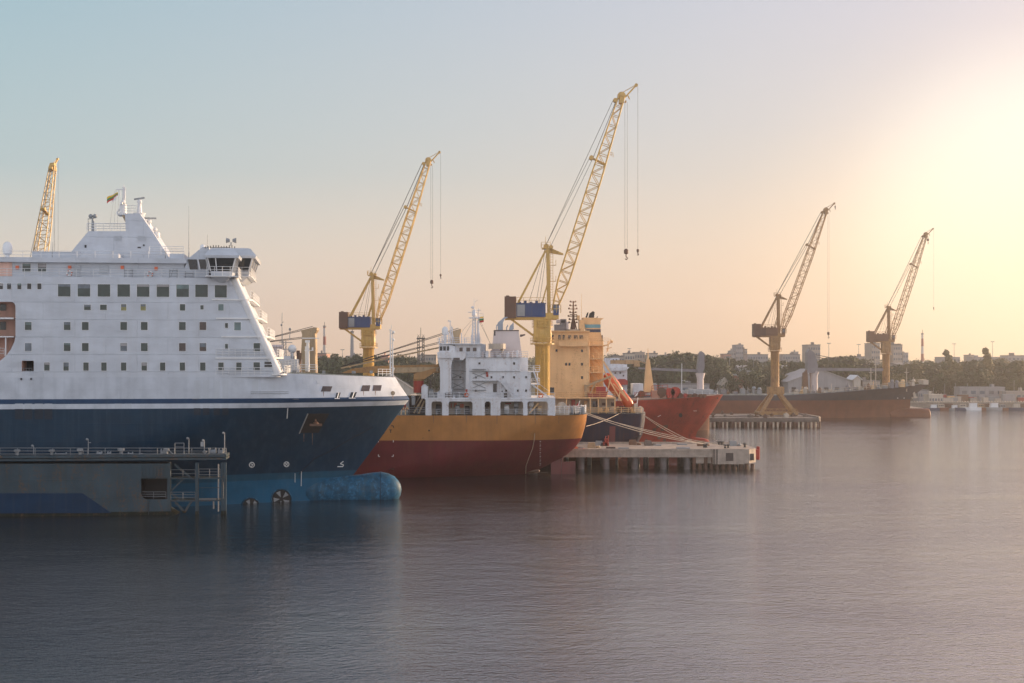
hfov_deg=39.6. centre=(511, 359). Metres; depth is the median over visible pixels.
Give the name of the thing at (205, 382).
shell door
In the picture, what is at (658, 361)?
broadleaf tree
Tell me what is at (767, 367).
broadleaf tree
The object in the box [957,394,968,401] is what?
cargo container
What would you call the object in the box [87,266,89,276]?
door
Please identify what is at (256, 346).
window
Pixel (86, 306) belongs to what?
window
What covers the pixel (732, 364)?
broadleaf tree
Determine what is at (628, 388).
broadleaf tree
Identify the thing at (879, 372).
broadleaf tree
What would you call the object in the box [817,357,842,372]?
broadleaf tree
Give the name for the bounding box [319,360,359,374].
broadleaf tree
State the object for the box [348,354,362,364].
broadleaf tree
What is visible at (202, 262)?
wing window
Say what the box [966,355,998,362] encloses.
apartment block
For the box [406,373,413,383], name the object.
broadleaf tree
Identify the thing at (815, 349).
apartment block
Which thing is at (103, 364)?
window
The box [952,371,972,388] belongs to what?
broadleaf tree
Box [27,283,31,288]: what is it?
window
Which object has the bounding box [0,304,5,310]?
window
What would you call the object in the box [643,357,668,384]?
broadleaf tree
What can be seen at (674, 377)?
broadleaf tree
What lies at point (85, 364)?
window
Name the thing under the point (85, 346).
window
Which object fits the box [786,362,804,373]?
broadleaf tree
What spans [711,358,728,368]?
broadleaf tree
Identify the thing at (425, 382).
broadleaf tree
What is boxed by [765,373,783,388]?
broadleaf tree
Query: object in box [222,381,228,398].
shell door
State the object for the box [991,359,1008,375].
broadleaf tree
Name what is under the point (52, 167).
harbour crane
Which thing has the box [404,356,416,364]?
broadleaf tree
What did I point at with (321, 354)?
apartment block
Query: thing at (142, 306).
window
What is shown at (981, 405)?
boat
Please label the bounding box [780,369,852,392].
warehouse
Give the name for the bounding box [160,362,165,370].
window
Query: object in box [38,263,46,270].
window
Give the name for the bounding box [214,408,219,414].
shell door
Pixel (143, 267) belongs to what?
door
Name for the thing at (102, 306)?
window
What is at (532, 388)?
hills
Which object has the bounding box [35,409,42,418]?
shell door
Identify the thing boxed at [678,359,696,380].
broadleaf tree
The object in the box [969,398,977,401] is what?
cargo container
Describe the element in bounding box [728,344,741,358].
apartment block
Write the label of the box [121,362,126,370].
window
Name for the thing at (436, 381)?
broadleaf tree
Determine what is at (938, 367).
broadleaf tree
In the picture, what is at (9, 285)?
window
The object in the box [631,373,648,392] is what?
broadleaf tree
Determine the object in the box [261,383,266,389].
shell door
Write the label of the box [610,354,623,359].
apartment block
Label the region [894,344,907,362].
apartment block
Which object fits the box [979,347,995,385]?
poplar tree
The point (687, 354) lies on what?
broadleaf tree
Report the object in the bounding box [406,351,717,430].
cargo ship
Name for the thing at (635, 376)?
broadleaf tree
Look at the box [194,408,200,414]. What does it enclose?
shell door
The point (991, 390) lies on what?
quay building
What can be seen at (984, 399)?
cargo container
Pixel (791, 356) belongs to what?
apartment block
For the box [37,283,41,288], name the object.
window
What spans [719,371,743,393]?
broadleaf tree
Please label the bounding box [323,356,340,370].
broadleaf tree
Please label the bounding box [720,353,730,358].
apartment block
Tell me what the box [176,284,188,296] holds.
window
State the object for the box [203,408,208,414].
shell door
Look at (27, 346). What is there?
window
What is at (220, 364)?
window
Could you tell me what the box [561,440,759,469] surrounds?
pier
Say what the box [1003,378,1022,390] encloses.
broadleaf tree
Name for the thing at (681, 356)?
broadleaf tree
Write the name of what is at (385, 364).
broadleaf tree
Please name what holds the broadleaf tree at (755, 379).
on the ground
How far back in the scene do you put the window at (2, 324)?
190.40 m
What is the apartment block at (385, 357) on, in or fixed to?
on the ground
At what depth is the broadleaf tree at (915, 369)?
622.06 m
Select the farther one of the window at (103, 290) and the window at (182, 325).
the window at (182, 325)
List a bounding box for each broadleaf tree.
[317,356,328,366]
[318,363,329,373]
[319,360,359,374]
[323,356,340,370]
[324,353,341,360]
[329,356,351,369]
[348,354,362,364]
[349,357,362,374]
[374,362,397,376]
[382,354,407,364]
[384,362,408,382]
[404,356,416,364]
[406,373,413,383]
[407,360,418,364]
[409,375,429,393]
[427,374,433,393]
[431,373,439,389]
[627,359,644,381]
[627,364,630,393]
[628,372,643,385]
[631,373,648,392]
[642,359,669,366]
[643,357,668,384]
[654,356,667,362]
[656,365,689,386]
[660,350,679,363]
[666,358,690,374]
[667,354,696,367]
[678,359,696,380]
[680,351,696,360]
[687,373,706,382]
[695,363,719,388]
[696,354,715,367]
[704,372,719,392]
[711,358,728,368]
[714,364,731,387]
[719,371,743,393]
[721,357,736,372]
[732,360,744,368]
[733,368,748,389]
[737,359,751,364]
[737,360,763,370]
[739,370,766,392]
[750,368,768,392]
[760,363,783,373]
[764,362,787,375]
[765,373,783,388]
[784,362,802,372]
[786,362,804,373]
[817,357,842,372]
[829,356,846,371]
[831,355,859,377]
[853,371,876,379]
[857,359,877,377]
[859,358,874,366]
[876,366,892,376]
[876,375,881,386]
[890,373,907,382]
[892,364,904,379]
[902,361,925,379]
[911,375,925,387]
[921,362,936,385]
[924,360,947,388]
[928,369,951,393]
[929,372,948,393]
[943,373,959,395]
[948,362,962,389]
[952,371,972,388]
[962,359,985,377]
[965,367,992,386]
[977,358,997,375]
[987,374,998,386]
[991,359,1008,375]
[993,376,1008,390]
[994,360,1023,381]
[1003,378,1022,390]
[1008,377,1023,390]
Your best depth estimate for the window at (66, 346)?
187.24 m
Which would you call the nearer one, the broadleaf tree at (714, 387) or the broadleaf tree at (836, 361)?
the broadleaf tree at (714, 387)
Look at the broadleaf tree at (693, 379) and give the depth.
600.90 m
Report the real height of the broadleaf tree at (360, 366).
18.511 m
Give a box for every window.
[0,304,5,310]
[0,322,5,329]
[7,283,11,288]
[17,283,21,288]
[22,263,30,271]
[24,322,31,329]
[24,343,31,350]
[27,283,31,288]
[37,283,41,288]
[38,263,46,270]
[44,362,49,370]
[58,284,70,296]
[63,322,70,329]
[63,343,70,350]
[63,362,68,370]
[77,284,90,296]
[82,322,88,329]
[82,343,88,350]
[83,362,88,370]
[84,304,90,309]
[97,284,110,296]
[100,304,106,309]
[101,362,106,370]
[117,284,129,296]
[120,322,126,329]
[120,343,126,350]
[121,304,126,310]
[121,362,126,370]
[137,284,149,296]
[140,304,145,310]
[141,322,147,329]
[141,343,147,350]
[141,362,146,370]
[156,284,169,296]
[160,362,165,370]
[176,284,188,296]
[179,304,185,310]
[179,322,185,329]
[179,343,185,350]
[179,362,184,370]
[188,259,197,269]
[195,284,207,296]
[199,259,206,268]
[199,322,206,329]
[199,343,206,350]
[200,362,205,370]
[214,285,226,297]
[218,304,223,310]
[218,362,223,369]
[234,322,240,330]
[236,362,241,369]
[253,343,259,350]
[253,362,259,369]
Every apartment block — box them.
[317,351,329,357]
[380,353,389,362]
[418,353,437,363]
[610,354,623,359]
[622,351,634,393]
[632,351,644,361]
[646,351,657,359]
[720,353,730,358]
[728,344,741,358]
[732,343,742,360]
[737,344,746,359]
[744,352,767,363]
[779,353,799,362]
[802,342,819,362]
[864,342,879,365]
[886,342,901,362]
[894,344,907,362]
[934,354,959,362]
[964,353,973,361]
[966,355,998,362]
[1000,353,1023,361]
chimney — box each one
[323,322,325,352]
[350,330,353,355]
[921,330,923,362]
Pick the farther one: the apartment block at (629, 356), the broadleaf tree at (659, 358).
the apartment block at (629, 356)
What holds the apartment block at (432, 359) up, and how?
on the ground
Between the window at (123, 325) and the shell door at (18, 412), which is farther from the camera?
the window at (123, 325)
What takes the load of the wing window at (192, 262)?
in the ferry
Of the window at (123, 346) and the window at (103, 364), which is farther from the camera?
the window at (123, 346)
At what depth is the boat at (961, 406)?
560.48 m
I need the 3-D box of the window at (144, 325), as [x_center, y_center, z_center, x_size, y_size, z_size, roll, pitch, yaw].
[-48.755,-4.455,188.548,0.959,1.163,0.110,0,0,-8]
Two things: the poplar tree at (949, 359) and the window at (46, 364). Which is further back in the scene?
the poplar tree at (949, 359)
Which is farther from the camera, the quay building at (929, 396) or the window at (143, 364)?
the quay building at (929, 396)
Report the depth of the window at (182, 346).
189.17 m
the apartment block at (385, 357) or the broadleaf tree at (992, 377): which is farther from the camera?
the apartment block at (385, 357)
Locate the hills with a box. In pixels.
[531,366,534,390]
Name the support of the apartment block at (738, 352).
on the ground
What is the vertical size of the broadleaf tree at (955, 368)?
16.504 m
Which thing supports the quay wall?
in the water
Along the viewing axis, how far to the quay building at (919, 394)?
588.00 m
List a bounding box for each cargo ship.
[270,300,586,477]
[400,294,645,461]
[402,356,722,441]
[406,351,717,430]
[712,349,930,417]
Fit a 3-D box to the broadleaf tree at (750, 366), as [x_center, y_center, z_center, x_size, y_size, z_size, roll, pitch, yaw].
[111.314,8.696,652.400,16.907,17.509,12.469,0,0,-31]
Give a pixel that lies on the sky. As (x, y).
(298, 132)
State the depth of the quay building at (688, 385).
584.00 m
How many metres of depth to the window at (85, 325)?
187.56 m
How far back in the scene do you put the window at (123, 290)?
188.20 m
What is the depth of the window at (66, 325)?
187.24 m
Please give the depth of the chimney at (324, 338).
999.19 m
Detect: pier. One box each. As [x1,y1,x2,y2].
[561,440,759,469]
[709,411,820,426]
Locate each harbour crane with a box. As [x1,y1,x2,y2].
[30,158,58,256]
[339,151,441,375]
[504,83,638,394]
[752,202,835,415]
[866,228,933,385]
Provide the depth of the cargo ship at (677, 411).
308.67 m
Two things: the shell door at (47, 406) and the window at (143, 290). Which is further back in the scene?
the window at (143, 290)
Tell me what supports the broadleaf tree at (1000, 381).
on the ground
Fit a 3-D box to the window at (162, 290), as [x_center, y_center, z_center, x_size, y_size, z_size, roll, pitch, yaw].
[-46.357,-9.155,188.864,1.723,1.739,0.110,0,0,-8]
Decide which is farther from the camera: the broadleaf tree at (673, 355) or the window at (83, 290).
the broadleaf tree at (673, 355)
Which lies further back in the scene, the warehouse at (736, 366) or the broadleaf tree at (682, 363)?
the warehouse at (736, 366)
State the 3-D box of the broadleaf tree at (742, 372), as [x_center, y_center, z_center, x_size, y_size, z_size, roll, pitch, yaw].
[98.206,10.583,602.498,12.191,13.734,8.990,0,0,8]
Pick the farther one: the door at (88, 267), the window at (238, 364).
the window at (238, 364)
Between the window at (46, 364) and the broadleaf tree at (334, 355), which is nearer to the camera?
the window at (46, 364)
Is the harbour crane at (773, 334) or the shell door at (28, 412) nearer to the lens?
the shell door at (28, 412)
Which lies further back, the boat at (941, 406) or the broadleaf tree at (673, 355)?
the broadleaf tree at (673, 355)
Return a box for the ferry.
[0,184,408,506]
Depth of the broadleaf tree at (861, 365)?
630.95 m
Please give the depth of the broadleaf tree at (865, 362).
714.76 m
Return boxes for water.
[0,410,1023,682]
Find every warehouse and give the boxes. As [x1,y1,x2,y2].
[734,365,786,371]
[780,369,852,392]
[890,363,918,365]
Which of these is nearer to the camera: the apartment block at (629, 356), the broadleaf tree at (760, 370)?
the broadleaf tree at (760, 370)
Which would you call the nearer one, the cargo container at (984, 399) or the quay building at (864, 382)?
the cargo container at (984, 399)
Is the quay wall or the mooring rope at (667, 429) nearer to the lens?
the mooring rope at (667, 429)
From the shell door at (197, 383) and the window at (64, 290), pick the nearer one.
the window at (64, 290)
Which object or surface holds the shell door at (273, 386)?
in the ferry
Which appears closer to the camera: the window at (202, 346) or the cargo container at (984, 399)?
the window at (202, 346)
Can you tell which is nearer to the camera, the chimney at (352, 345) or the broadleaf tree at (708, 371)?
the broadleaf tree at (708, 371)
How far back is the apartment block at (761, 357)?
850.00 m
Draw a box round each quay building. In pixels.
[659,381,709,392]
[861,377,879,387]
[913,389,928,401]
[923,391,942,401]
[954,384,1004,396]
[999,388,1023,396]
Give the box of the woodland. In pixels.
[343,352,962,382]
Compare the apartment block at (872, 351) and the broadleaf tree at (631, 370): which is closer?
the broadleaf tree at (631, 370)
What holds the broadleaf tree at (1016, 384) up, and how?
on the ground
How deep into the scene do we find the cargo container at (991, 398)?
577.54 m
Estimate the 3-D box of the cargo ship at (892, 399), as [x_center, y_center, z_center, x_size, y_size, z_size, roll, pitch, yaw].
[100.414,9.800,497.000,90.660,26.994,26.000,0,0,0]
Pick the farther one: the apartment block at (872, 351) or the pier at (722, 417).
the apartment block at (872, 351)
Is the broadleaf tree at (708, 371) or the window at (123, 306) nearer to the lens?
the window at (123, 306)
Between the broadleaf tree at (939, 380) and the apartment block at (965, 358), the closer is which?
the broadleaf tree at (939, 380)
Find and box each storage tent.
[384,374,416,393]
[417,376,438,393]
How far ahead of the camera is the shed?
583.00 m
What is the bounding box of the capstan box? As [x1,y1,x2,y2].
[602,435,608,445]
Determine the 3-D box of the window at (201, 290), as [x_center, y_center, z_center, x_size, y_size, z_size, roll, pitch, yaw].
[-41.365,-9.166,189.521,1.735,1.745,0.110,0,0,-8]
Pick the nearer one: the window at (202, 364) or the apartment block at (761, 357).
the window at (202, 364)
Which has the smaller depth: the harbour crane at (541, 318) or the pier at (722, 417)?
the harbour crane at (541, 318)
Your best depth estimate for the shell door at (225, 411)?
190.19 m
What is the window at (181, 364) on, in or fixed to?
in the ferry
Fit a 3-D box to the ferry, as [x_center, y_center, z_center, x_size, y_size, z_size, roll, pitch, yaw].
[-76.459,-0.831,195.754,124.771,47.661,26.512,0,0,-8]
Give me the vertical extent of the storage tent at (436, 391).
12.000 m
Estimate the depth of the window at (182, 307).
189.17 m
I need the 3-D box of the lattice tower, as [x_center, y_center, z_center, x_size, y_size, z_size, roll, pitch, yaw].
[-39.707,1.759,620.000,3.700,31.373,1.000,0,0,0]
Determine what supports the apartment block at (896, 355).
on the ground
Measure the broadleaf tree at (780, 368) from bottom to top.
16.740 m
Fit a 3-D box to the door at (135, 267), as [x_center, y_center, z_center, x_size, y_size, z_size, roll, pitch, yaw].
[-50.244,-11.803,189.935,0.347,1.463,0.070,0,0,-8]
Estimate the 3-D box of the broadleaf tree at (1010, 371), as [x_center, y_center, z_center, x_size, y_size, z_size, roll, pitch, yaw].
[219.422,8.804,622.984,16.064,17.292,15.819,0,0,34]
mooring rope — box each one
[585,412,705,443]
[587,414,702,443]
[588,415,727,446]
[645,416,695,442]
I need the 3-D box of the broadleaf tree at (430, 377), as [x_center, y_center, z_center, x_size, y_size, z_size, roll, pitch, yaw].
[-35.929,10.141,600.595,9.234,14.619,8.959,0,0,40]
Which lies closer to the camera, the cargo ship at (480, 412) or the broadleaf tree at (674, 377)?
the cargo ship at (480, 412)
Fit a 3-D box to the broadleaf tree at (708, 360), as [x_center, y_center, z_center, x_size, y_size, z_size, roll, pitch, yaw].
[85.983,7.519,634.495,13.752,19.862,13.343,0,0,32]
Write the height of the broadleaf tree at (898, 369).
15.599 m
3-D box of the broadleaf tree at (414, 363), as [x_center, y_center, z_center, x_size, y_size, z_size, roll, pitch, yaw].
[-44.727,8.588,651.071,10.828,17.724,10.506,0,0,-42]
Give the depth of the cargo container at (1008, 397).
575.35 m
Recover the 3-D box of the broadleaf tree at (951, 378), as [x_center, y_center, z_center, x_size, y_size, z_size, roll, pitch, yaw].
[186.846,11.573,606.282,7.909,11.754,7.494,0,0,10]
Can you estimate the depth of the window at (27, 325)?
186.60 m
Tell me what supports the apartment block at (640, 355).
on the ground
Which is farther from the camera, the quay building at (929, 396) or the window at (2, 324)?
the quay building at (929, 396)
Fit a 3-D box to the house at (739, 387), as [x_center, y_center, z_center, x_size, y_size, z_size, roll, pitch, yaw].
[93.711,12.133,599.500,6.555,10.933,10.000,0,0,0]
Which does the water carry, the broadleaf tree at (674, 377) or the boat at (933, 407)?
the boat at (933, 407)
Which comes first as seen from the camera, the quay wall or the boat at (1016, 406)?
the boat at (1016, 406)
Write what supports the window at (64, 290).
in the ferry
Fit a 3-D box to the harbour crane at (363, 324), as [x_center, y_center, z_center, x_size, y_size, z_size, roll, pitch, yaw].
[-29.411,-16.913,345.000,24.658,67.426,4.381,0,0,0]
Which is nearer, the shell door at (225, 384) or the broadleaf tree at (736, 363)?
the shell door at (225, 384)
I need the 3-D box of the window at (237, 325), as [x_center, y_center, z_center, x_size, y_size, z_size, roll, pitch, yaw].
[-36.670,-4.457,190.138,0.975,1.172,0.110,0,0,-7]
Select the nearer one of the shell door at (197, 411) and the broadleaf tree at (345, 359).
the shell door at (197, 411)
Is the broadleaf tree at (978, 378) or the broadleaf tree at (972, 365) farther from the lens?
the broadleaf tree at (972, 365)
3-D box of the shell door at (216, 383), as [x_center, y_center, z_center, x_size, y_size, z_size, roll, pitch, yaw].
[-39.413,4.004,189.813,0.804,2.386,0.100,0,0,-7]
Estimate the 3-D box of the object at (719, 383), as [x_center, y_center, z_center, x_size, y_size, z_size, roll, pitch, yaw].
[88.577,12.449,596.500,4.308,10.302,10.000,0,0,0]
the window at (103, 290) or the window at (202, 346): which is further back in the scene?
the window at (202, 346)
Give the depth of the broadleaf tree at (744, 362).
689.78 m
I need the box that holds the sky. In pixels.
[0,0,1023,362]
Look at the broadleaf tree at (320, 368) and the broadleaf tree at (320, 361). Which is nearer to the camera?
the broadleaf tree at (320, 368)
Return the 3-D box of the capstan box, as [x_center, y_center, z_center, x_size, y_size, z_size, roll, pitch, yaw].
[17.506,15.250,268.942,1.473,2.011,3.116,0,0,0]
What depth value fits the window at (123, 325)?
188.20 m
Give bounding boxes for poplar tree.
[942,349,955,395]
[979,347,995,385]
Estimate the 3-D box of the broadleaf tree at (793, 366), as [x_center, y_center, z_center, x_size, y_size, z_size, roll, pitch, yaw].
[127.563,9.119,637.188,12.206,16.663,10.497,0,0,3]
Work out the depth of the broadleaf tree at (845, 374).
609.57 m
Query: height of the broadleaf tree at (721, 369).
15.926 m
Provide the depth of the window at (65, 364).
187.22 m
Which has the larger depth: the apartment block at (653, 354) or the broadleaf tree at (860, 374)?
the apartment block at (653, 354)
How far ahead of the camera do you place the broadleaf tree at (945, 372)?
606.99 m
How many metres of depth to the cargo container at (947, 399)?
575.81 m
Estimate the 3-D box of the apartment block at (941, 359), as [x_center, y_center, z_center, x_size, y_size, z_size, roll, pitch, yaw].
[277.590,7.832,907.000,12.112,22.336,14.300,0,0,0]
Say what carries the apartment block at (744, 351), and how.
on the ground
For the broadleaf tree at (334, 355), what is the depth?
647.64 m
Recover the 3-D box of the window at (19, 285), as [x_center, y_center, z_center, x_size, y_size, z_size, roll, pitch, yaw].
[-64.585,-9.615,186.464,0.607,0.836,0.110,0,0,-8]
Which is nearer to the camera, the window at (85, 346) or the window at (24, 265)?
the window at (85, 346)
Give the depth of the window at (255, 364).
190.47 m
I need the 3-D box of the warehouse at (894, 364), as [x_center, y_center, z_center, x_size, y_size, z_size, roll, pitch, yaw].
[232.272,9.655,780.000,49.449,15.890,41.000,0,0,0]
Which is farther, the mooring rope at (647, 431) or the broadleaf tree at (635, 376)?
the broadleaf tree at (635, 376)
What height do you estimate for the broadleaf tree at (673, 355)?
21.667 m
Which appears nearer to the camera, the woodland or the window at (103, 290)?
the window at (103, 290)
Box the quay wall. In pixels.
[910,401,1023,407]
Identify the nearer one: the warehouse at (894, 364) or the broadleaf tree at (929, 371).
the broadleaf tree at (929, 371)
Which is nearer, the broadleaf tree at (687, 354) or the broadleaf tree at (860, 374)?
the broadleaf tree at (860, 374)
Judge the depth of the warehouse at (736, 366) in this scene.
657.74 m
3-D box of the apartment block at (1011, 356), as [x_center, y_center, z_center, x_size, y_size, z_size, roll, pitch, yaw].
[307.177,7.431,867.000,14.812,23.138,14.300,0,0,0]
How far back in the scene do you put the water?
131.16 m
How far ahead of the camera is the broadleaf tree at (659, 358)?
635.23 m
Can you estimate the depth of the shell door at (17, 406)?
186.44 m
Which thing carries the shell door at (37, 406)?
in the ferry
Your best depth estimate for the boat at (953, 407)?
561.68 m
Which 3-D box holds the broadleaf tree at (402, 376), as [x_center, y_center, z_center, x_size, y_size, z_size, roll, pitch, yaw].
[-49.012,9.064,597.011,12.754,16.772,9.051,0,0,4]
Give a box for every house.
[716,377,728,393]
[731,375,743,393]
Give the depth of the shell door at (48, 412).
186.92 m
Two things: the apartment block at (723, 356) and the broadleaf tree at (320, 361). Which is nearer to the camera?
the broadleaf tree at (320, 361)
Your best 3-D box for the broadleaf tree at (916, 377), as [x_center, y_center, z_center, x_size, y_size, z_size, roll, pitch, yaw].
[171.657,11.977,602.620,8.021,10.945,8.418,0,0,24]
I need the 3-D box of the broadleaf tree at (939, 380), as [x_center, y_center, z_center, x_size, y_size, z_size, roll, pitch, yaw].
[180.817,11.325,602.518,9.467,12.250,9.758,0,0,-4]
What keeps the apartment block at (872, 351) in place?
on the ground
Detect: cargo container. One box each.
[943,398,952,401]
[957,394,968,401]
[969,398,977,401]
[982,397,988,401]
[986,396,999,401]
[1000,394,1015,401]
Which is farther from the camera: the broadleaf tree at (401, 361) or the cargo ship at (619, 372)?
the broadleaf tree at (401, 361)
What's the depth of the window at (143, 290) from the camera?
188.52 m
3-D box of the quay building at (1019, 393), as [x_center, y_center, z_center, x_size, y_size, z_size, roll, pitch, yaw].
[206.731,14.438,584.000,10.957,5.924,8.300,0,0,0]
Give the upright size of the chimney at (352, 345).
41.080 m
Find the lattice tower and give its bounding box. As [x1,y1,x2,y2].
[417,335,424,364]
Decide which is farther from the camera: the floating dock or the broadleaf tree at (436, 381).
the broadleaf tree at (436, 381)
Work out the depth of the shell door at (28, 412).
186.60 m
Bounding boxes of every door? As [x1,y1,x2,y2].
[15,404,22,408]
[15,409,22,418]
[25,404,31,408]
[25,409,31,418]
[35,404,42,408]
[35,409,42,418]
[45,404,51,408]
[45,409,51,418]
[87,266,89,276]
[134,266,136,276]
[142,266,144,276]
[194,380,200,398]
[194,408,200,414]
[203,380,208,398]
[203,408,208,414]
[214,381,219,398]
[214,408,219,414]
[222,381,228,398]
[222,408,228,414]
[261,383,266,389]
[271,384,276,389]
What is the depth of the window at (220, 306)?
189.84 m
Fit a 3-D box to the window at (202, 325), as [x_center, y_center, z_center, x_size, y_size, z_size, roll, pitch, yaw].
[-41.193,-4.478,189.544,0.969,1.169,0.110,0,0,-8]
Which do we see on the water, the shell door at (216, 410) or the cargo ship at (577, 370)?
the cargo ship at (577, 370)
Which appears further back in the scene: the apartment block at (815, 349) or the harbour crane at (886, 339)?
the apartment block at (815, 349)
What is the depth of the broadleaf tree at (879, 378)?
595.02 m
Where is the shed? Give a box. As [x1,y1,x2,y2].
[847,375,862,386]
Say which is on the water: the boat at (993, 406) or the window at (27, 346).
the boat at (993, 406)
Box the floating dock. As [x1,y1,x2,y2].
[0,432,229,516]
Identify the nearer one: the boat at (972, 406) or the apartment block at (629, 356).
the boat at (972, 406)
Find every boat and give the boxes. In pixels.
[928,400,939,409]
[937,404,948,409]
[949,400,957,409]
[955,404,965,409]
[962,402,981,409]
[977,397,985,409]
[984,401,1001,409]
[998,400,1008,409]
[1006,397,1023,409]
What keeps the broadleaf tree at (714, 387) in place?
on the ground
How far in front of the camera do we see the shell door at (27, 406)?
186.60 m
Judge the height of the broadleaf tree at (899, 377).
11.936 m
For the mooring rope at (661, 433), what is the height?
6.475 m
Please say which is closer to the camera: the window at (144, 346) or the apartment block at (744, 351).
the window at (144, 346)
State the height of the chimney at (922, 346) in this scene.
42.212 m
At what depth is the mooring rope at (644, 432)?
253.64 m
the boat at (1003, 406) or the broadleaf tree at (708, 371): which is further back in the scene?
the broadleaf tree at (708, 371)
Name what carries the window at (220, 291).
in the ferry

